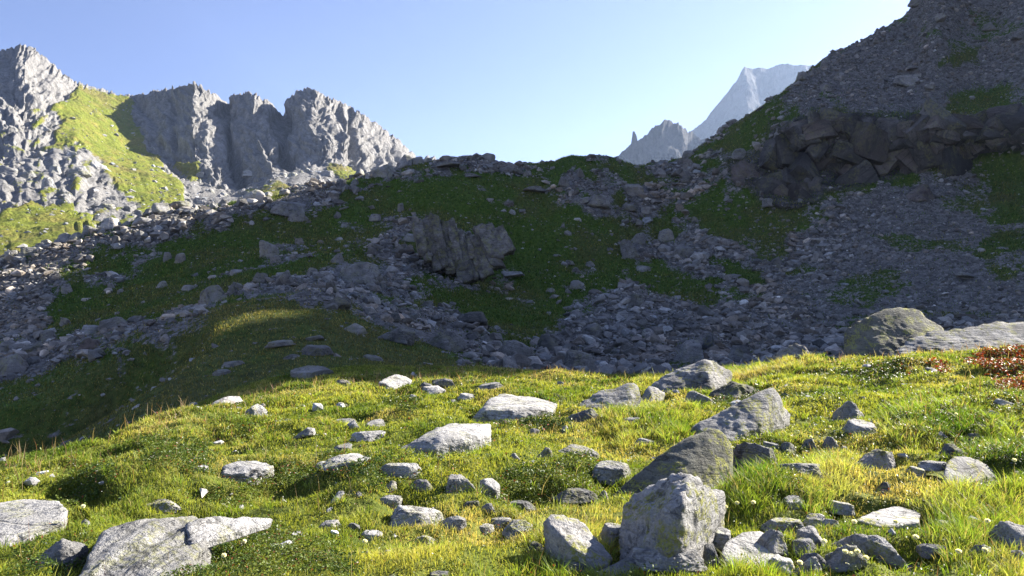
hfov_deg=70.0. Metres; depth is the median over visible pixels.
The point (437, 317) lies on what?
boulder
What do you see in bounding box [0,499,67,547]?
boulder
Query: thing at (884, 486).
boulder
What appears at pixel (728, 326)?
scree
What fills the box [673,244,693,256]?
boulder
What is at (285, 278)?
boulder
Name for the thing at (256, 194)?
boulder
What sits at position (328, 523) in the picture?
stone
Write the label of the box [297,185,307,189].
boulder
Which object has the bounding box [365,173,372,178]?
boulder
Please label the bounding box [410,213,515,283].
rock outcrop
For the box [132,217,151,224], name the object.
boulder
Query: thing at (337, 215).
stone
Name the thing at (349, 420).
stone
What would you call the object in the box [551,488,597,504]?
boulder
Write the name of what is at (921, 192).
boulder
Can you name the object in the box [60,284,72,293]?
boulder
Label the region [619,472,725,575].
boulder
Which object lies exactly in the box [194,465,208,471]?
stone
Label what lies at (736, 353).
boulder
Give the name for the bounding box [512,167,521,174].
boulder
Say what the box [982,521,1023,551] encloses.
boulder
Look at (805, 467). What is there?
boulder
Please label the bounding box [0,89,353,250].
stones
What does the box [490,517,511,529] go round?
boulder
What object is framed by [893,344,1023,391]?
red leaved shrubs
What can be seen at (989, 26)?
boulder
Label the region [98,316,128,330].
boulder
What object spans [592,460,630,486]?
boulder
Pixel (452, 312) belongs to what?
boulder
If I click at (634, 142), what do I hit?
rock pinnacle
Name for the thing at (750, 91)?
peak
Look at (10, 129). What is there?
pale crag
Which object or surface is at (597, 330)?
boulder
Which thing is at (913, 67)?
boulder
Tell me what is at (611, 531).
boulder
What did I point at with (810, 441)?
boulder
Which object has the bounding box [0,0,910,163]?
sky
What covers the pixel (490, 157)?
boulder
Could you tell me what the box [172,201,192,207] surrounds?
boulder
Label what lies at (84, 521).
stone
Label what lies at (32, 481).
meadow pebbles
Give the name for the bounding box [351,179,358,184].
boulder
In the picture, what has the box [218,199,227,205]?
boulder
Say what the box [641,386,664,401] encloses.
boulder
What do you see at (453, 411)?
dry grass stalks
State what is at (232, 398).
stone
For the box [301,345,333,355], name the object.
boulder
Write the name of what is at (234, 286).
boulder
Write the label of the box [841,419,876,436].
stone
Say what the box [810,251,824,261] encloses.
boulder
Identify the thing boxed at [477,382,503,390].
stone
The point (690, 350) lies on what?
boulder
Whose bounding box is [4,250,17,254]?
boulder
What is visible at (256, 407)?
boulder
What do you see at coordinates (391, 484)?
boulder
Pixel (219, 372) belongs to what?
stone
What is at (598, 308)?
boulder
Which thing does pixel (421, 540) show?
stone
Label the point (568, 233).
scattered stones
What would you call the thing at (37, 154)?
pale crag
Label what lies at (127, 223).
boulder
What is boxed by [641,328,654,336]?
stone
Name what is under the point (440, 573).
stone
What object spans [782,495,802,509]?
boulder
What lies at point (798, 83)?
boulder
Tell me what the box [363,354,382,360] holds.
stone
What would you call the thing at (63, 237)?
boulder
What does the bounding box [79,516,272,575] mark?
boulder
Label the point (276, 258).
stone
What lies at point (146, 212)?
boulder
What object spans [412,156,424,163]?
boulder
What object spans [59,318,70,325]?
boulder
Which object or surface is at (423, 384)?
stone
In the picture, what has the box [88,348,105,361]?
boulder
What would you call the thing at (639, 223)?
boulder
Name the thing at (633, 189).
boulder
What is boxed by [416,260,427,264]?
stone
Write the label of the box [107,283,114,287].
boulder
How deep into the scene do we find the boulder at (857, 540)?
4.25 m
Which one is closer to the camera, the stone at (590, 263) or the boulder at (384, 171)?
the stone at (590, 263)
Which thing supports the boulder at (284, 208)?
on the ground at (58, 428)
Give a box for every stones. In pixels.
[0,7,1023,447]
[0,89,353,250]
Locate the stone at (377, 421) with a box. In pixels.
[365,419,384,427]
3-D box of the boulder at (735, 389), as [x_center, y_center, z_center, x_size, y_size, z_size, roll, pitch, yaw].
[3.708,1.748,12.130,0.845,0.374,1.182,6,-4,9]
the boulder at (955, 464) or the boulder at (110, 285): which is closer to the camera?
the boulder at (955, 464)
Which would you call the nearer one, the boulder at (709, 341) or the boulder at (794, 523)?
the boulder at (794, 523)
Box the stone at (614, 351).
[610,349,619,354]
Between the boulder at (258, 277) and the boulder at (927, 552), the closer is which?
the boulder at (927, 552)
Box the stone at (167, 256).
[163,252,171,262]
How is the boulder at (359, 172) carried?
on the ground at (58, 428)
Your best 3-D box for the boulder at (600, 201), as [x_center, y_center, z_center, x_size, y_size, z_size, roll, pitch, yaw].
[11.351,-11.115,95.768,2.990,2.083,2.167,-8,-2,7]
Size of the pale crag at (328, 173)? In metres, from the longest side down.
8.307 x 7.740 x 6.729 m
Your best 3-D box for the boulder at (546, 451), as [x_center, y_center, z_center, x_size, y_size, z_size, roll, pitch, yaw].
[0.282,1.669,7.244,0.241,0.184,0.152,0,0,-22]
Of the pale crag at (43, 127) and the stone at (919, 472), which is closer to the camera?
the stone at (919, 472)
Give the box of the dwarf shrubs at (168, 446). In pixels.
[0,346,1023,575]
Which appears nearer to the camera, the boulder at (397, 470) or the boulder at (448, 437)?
the boulder at (397, 470)
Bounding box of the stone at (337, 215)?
[334,212,340,218]
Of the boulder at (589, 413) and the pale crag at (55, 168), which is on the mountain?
the pale crag at (55, 168)
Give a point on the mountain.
(189, 131)
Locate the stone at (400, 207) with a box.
[397,203,403,211]
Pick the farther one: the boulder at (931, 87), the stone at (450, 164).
the boulder at (931, 87)
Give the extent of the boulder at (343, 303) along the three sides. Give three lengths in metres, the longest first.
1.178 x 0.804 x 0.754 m
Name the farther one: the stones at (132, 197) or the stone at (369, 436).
the stones at (132, 197)
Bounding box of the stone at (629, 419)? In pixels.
[623,417,639,422]
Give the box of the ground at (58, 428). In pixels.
[0,0,1023,575]
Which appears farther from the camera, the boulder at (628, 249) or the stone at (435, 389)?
the boulder at (628, 249)
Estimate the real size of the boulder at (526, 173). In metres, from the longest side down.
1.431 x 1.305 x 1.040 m
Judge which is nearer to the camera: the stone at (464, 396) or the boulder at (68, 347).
the stone at (464, 396)
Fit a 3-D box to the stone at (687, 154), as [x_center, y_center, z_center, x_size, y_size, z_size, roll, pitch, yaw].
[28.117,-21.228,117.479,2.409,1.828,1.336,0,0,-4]
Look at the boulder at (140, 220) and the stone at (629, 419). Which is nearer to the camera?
the stone at (629, 419)
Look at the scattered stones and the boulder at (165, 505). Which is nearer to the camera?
the boulder at (165, 505)
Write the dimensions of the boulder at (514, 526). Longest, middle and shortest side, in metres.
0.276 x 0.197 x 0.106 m
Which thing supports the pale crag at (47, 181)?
on the mountain
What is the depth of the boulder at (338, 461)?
6.78 m
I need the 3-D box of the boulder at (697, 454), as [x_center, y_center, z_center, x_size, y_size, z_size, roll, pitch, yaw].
[1.546,1.642,6.580,0.843,0.779,1.506,0,0,32]
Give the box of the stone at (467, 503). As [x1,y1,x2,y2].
[463,501,479,509]
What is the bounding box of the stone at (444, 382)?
[431,378,454,387]
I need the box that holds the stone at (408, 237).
[402,233,414,241]
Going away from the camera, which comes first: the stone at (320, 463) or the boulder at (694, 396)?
the stone at (320, 463)
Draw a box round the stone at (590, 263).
[585,261,594,266]
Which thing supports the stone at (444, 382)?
on the ground at (58, 428)
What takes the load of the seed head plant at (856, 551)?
on the ground at (58, 428)
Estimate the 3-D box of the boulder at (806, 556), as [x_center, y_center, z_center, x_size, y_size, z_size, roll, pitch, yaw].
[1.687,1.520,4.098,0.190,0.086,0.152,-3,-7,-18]
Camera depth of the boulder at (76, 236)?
88.79 m
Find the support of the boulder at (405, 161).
on the ground at (58, 428)
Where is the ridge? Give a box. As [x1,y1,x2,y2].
[615,119,705,164]
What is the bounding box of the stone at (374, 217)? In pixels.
[369,214,380,221]
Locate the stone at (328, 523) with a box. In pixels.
[318,520,340,529]
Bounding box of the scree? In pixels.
[0,0,1023,441]
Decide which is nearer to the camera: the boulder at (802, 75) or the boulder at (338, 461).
the boulder at (338, 461)
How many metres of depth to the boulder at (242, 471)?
6.81 m
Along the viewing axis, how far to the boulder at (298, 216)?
85.92 m
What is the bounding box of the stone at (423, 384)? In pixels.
[420,382,430,388]
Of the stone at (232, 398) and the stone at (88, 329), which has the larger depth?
the stone at (88, 329)
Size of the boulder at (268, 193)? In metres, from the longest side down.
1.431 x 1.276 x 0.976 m
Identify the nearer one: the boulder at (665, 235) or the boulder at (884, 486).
the boulder at (884, 486)
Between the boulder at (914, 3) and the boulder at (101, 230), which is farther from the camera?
the boulder at (914, 3)
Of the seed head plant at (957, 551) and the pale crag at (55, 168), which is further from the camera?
the pale crag at (55, 168)
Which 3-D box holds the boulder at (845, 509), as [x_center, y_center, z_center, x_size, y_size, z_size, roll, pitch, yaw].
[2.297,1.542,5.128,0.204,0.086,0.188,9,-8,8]
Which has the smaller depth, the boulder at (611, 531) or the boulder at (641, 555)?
the boulder at (641, 555)
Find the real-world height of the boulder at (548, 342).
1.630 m
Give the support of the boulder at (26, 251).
on the ground at (58, 428)
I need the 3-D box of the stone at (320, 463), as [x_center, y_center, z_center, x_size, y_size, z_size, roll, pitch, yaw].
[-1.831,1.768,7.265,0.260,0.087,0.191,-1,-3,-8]
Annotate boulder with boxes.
[0,345,9,351]
[0,353,27,376]
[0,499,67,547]
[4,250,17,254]
[20,247,35,256]
[21,341,44,352]
[33,538,88,569]
[35,242,45,246]
[39,330,54,340]
[57,233,70,242]
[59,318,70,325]
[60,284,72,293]
[64,345,73,351]
[65,232,83,243]
[67,336,78,342]
[78,338,100,349]
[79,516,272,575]
[82,225,96,235]
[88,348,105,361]
[96,227,105,233]
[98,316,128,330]
[99,217,120,229]
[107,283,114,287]
[121,221,130,225]
[127,316,142,322]
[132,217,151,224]
[143,208,152,215]
[145,499,180,514]
[151,203,170,213]
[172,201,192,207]
[174,253,185,263]
[199,285,226,304]
[209,203,218,208]
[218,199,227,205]
[220,461,273,485]
[227,282,242,292]
[243,189,264,203]
[244,404,267,415]
[252,272,267,283]
[259,240,278,257]
[264,192,272,196]
[265,340,295,347]
[270,201,305,216]
[275,270,294,285]
[279,189,288,194]
[288,211,308,221]
[290,365,333,378]
[293,427,315,438]
[295,238,303,244]
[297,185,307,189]
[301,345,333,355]
[313,273,324,279]
[323,453,368,472]
[325,281,337,292]
[330,253,343,262]
[330,491,344,504]
[332,296,350,309]
[336,178,346,186]
[338,262,383,283]
[344,323,366,334]
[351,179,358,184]
[354,169,363,176]
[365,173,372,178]
[365,282,375,286]
[372,164,396,177]
[377,374,411,388]
[378,327,414,345]
[381,463,421,479]
[386,481,396,491]
[389,505,443,527]
[391,291,398,296]
[391,312,400,321]
[394,154,412,168]
[400,423,490,456]
[406,308,416,312]
[407,284,416,290]
[410,479,432,491]
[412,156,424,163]
[423,301,433,307]
[429,331,467,351]
[431,314,441,321]
[438,516,466,531]
[446,474,475,493]
[450,310,459,314]
[457,311,487,325]
[473,394,556,423]
[477,478,499,500]
[480,334,491,342]
[480,503,494,512]
[482,153,495,161]
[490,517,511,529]
[498,340,533,356]
[501,271,524,276]
[502,519,532,540]
[510,453,519,461]
[510,500,536,511]
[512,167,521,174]
[523,171,531,176]
[523,186,546,192]
[527,541,543,551]
[537,334,557,350]
[537,447,552,459]
[543,514,611,572]
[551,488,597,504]
[558,176,569,186]
[558,444,599,457]
[563,559,592,575]
[564,350,597,371]
[564,408,598,422]
[565,260,574,264]
[569,280,585,288]
[574,197,590,203]
[578,383,640,408]
[582,324,603,338]
[588,195,610,208]
[590,557,637,575]
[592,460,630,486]
[593,306,602,311]
[598,523,620,547]
[611,429,732,498]
[617,310,629,318]
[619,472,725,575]
[620,239,639,258]
[622,203,636,211]
[623,183,644,197]
[629,293,642,306]
[631,232,645,244]
[632,546,706,573]
[635,220,642,226]
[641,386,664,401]
[651,359,731,394]
[658,228,673,241]
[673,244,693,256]
[675,339,703,362]
[681,175,691,182]
[685,390,712,403]
[691,388,789,441]
[697,307,714,316]
[702,332,714,349]
[702,543,720,567]
[708,381,754,398]
[713,527,730,549]
[722,531,780,570]
[728,345,751,361]
[731,148,745,159]
[733,442,775,472]
[757,529,788,555]
[760,518,803,534]
[762,198,772,206]
[763,441,781,452]
[768,555,795,575]
[771,256,781,267]
[772,343,808,360]
[778,463,823,479]
[780,442,795,456]
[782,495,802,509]
[791,537,816,557]
[793,81,801,85]
[795,71,810,81]
[796,525,825,548]
[796,552,827,570]
[796,556,821,574]
[802,438,815,451]
[803,513,824,527]
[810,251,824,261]
[820,62,827,68]
[820,83,832,91]
[822,436,838,449]
[822,519,838,528]
[825,544,866,572]
[828,500,854,515]
[829,534,867,554]
[832,401,863,421]
[833,73,844,80]
[844,307,943,356]
[856,506,919,530]
[859,449,895,471]
[864,535,910,570]
[875,482,890,495]
[889,321,1023,355]
[906,65,918,69]
[906,184,934,201]
[907,0,920,6]
[916,543,945,559]
[917,460,946,471]
[925,84,935,90]
[934,13,946,22]
[938,443,966,457]
[943,456,995,485]
[966,433,980,442]
[966,545,984,559]
[982,22,996,30]
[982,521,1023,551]
[1009,550,1023,561]
[1010,33,1022,39]
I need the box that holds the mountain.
[0,44,435,255]
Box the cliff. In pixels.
[755,98,1023,200]
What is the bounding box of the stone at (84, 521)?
[81,519,89,525]
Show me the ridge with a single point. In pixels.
(665, 139)
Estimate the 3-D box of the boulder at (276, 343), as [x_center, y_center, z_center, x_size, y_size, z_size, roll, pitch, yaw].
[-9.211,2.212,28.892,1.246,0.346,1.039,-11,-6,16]
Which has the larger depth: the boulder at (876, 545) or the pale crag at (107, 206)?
the pale crag at (107, 206)
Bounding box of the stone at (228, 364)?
[221,360,244,367]
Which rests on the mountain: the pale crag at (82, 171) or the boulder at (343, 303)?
the pale crag at (82, 171)
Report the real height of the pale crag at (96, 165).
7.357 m
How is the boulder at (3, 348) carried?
on the ground at (58, 428)
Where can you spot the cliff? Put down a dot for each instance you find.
(927, 136)
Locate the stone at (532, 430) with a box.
[528,428,539,434]
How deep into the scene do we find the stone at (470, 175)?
98.68 m
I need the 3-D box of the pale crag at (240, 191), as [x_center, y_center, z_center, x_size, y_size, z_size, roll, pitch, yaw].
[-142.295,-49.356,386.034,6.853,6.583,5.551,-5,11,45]
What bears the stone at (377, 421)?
on the ground at (58, 428)
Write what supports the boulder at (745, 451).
on the ground at (58, 428)
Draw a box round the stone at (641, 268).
[636,265,650,271]
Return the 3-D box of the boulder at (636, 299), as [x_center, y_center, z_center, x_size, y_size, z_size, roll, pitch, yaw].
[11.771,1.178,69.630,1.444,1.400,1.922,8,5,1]
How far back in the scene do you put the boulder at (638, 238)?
89.76 m
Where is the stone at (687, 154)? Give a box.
[682,151,693,158]
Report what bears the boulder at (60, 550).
on the ground at (58, 428)
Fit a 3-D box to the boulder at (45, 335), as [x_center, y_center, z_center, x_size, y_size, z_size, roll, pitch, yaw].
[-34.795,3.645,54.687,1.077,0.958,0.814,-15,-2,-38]
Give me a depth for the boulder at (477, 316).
56.26 m
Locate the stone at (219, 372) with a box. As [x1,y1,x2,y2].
[212,369,230,375]
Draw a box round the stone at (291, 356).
[283,354,299,359]
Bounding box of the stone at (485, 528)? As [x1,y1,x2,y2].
[479,523,493,534]
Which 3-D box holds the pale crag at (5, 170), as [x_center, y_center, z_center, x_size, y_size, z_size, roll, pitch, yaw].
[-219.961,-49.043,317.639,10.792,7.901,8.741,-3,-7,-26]
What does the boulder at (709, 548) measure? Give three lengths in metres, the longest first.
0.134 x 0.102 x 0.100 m
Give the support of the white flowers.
on the ground at (58, 428)
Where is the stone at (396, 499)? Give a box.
[380,495,402,508]
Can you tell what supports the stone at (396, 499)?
on the ground at (58, 428)
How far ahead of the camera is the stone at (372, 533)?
5.12 m
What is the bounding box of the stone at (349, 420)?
[337,418,357,423]
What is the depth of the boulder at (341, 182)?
97.25 m
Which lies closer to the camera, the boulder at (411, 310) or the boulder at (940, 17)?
the boulder at (411, 310)
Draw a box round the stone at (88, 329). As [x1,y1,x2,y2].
[81,325,97,333]
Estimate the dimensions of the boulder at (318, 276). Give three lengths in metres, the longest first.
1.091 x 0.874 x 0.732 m
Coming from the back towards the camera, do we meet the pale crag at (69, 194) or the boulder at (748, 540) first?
the pale crag at (69, 194)
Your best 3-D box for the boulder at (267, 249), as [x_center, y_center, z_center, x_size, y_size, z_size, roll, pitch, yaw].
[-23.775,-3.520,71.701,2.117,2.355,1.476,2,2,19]
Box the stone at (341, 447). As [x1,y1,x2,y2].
[334,443,351,452]
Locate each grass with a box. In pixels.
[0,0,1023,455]
[0,344,1023,575]
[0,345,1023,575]
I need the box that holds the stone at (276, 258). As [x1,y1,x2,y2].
[269,255,280,263]
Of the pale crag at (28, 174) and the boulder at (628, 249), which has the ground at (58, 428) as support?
the boulder at (628, 249)
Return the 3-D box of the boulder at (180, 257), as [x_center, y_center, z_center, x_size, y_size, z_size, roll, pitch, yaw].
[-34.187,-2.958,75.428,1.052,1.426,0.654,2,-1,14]
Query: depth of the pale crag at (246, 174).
461.81 m
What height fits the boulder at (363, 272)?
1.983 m
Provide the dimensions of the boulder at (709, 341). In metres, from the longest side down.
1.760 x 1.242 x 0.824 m
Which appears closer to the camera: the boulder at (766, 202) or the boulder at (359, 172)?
the boulder at (766, 202)
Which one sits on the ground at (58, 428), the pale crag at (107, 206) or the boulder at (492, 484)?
the boulder at (492, 484)
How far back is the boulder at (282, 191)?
98.08 m
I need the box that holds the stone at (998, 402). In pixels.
[993,398,1013,406]
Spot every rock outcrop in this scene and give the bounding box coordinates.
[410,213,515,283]
[730,160,759,184]
[893,74,921,86]
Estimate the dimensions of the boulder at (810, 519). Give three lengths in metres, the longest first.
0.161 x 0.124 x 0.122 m
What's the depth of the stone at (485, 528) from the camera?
5.38 m
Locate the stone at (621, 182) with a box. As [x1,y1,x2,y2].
[617,181,626,184]
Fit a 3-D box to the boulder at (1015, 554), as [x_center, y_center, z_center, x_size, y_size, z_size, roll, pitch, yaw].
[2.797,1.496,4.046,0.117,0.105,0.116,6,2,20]
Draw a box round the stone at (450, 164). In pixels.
[435,161,460,166]
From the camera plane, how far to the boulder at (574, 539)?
4.31 m
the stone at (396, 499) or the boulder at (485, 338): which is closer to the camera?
the stone at (396, 499)
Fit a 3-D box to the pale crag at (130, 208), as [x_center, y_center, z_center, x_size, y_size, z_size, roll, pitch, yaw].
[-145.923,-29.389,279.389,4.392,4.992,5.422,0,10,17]
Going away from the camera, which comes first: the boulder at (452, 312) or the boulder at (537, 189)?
the boulder at (452, 312)
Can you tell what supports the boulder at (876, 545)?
on the ground at (58, 428)
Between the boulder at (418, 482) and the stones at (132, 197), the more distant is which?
the stones at (132, 197)
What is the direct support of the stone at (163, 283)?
on the ground at (58, 428)
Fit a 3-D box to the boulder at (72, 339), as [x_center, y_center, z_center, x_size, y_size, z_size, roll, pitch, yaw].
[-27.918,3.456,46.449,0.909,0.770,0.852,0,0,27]
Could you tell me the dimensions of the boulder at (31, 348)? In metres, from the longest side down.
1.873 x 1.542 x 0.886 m
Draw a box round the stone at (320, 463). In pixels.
[315,461,325,470]
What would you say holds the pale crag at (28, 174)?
on the mountain
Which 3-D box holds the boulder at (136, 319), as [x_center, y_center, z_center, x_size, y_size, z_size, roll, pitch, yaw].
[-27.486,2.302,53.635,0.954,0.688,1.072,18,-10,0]
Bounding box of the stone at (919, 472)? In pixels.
[905,466,925,477]
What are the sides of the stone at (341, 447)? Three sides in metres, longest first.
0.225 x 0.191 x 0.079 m
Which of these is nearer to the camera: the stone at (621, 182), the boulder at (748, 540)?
the boulder at (748, 540)
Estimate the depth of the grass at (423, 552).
7.50 m
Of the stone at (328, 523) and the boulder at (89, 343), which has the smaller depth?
the stone at (328, 523)
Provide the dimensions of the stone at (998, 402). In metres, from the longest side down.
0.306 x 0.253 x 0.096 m
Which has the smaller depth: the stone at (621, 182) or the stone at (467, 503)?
the stone at (467, 503)
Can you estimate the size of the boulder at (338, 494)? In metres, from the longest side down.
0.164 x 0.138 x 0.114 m
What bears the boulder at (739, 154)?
on the ground at (58, 428)
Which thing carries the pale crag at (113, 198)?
on the mountain
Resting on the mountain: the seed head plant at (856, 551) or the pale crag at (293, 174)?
the pale crag at (293, 174)
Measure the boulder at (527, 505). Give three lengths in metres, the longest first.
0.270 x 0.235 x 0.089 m
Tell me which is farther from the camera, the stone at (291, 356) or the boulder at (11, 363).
the boulder at (11, 363)
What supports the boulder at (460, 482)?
on the ground at (58, 428)
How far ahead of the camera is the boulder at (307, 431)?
8.72 m
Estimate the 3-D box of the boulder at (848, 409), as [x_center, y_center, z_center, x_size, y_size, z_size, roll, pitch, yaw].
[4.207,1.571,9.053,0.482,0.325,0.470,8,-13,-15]
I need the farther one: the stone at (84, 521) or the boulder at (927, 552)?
the stone at (84, 521)
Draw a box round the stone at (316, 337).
[305,335,323,340]
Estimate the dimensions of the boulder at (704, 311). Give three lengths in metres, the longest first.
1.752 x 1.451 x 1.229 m
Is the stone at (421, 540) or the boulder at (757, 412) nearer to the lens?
the stone at (421, 540)
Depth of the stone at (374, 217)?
86.07 m
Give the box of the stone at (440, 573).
[429,570,450,575]
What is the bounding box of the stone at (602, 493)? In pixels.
[598,490,607,499]
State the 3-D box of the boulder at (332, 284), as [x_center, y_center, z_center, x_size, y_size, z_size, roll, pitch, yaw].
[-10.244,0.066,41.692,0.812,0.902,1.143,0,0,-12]
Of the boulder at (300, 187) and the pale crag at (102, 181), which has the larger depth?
the pale crag at (102, 181)
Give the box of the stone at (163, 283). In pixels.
[156,281,166,287]
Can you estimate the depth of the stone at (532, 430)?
8.99 m
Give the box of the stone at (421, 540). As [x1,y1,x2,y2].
[413,535,434,544]
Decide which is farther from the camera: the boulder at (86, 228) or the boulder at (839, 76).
the boulder at (839, 76)
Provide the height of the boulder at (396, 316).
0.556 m
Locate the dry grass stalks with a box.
[1,341,1023,575]
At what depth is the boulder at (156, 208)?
92.18 m
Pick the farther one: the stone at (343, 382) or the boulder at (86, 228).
the boulder at (86, 228)
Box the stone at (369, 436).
[349,430,385,441]
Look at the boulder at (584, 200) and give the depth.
95.63 m
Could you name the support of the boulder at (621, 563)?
on the ground at (58, 428)
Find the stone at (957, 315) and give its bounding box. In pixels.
[953,313,977,317]
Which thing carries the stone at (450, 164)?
on the ground at (58, 428)
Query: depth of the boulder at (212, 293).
51.40 m
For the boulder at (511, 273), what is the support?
on the ground at (58, 428)
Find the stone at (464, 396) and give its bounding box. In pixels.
[457,393,474,399]
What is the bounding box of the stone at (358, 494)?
[355,491,361,497]
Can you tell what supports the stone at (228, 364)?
on the ground at (58, 428)
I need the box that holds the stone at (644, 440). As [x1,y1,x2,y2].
[634,438,654,445]
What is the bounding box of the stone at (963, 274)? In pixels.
[955,272,973,277]
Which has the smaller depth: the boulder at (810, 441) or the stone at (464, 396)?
the boulder at (810, 441)
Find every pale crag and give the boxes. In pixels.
[0,165,17,174]
[6,125,18,134]
[16,170,36,178]
[32,151,47,158]
[37,124,50,131]
[40,177,55,189]
[48,165,61,174]
[57,192,71,197]
[65,150,76,155]
[65,166,91,177]
[89,161,111,171]
[97,179,107,183]
[99,203,115,209]
[106,196,118,201]
[123,205,136,211]
[161,167,170,173]
[196,172,204,177]
[218,184,228,190]
[237,188,245,194]
[242,170,252,178]
[288,172,297,176]
[321,170,334,176]
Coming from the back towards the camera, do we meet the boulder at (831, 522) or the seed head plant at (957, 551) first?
the boulder at (831, 522)
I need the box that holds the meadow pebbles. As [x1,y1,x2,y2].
[0,356,1012,575]
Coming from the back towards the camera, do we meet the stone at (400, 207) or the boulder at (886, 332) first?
the stone at (400, 207)
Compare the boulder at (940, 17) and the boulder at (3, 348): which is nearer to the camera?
the boulder at (3, 348)
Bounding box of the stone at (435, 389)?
[422,385,445,393]
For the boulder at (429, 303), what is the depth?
57.52 m
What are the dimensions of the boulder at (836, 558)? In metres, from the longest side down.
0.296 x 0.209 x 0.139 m
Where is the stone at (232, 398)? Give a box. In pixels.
[211,396,242,404]
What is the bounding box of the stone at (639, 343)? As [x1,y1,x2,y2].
[635,340,645,347]
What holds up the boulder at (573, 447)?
on the ground at (58, 428)
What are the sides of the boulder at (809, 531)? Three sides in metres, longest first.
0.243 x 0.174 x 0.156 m
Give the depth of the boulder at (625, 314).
65.89 m
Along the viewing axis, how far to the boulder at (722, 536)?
4.53 m
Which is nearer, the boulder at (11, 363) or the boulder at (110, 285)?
the boulder at (11, 363)
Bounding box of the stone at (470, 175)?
[465,173,480,176]
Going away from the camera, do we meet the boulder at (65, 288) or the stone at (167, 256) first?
the boulder at (65, 288)
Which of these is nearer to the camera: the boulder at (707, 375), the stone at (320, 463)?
the stone at (320, 463)
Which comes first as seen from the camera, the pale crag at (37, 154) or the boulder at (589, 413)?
the boulder at (589, 413)
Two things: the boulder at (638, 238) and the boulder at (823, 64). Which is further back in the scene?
the boulder at (823, 64)
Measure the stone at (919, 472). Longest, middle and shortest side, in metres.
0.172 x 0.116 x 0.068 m
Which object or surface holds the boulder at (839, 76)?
on the ground at (58, 428)
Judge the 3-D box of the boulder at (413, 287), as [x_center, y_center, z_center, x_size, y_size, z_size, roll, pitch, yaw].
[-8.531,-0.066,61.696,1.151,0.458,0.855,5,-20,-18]
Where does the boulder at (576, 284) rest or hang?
on the ground at (58, 428)
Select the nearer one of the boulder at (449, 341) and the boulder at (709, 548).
the boulder at (709, 548)
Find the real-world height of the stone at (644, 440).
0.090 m
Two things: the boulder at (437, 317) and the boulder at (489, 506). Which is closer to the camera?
the boulder at (489, 506)
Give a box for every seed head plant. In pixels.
[821,539,829,558]
[841,549,847,563]
[854,549,862,569]
[863,555,868,567]
[913,534,923,561]
[955,549,961,560]
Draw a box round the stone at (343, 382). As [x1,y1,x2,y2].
[335,380,349,385]
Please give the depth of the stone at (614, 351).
54.73 m
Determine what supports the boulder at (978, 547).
on the ground at (58, 428)
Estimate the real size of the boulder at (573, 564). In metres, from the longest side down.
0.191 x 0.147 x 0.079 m
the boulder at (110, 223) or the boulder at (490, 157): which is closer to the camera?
the boulder at (110, 223)
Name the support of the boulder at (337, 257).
on the ground at (58, 428)
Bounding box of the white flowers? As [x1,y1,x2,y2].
[18,351,1023,574]
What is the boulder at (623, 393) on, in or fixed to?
on the ground at (58, 428)
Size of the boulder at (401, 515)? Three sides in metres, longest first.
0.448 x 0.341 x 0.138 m
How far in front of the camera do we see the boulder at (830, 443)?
7.67 m
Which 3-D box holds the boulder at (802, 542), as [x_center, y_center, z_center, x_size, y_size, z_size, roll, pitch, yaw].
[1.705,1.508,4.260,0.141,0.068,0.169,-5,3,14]
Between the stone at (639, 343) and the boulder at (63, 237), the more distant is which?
the boulder at (63, 237)
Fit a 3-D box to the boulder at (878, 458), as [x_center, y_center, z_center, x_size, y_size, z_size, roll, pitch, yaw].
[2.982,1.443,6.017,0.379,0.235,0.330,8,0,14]
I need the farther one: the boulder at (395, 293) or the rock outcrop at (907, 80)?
the rock outcrop at (907, 80)
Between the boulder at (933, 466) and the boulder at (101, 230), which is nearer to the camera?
the boulder at (933, 466)
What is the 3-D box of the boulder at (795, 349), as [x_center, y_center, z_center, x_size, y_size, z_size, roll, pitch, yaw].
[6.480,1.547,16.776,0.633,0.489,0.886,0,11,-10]
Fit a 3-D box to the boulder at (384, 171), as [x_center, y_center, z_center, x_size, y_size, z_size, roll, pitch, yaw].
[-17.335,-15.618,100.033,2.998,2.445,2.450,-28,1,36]
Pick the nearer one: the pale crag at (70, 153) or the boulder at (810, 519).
the boulder at (810, 519)
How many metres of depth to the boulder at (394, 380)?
14.38 m
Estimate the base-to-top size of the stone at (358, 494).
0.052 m
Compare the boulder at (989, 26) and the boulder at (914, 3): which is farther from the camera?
the boulder at (914, 3)
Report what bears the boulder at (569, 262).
on the ground at (58, 428)
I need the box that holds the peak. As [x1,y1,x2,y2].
[688,63,810,138]
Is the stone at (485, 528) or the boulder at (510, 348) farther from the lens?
the boulder at (510, 348)
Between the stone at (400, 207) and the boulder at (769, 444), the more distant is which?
the stone at (400, 207)
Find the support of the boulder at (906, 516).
on the ground at (58, 428)
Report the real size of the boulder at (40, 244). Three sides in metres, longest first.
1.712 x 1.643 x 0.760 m
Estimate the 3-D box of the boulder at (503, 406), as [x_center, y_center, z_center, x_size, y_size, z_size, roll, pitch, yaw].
[0.133,1.750,10.436,0.973,0.337,1.668,0,0,22]
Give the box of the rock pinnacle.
[630,131,637,151]
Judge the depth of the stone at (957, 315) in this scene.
55.77 m
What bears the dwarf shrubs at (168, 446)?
on the ground at (58, 428)
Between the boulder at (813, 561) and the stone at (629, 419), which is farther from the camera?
the stone at (629, 419)
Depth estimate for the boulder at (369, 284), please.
58.27 m
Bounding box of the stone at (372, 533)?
[360,530,383,540]
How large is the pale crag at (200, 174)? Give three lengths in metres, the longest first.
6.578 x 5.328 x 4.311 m
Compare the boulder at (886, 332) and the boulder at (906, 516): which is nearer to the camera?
the boulder at (906, 516)
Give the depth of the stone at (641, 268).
82.07 m

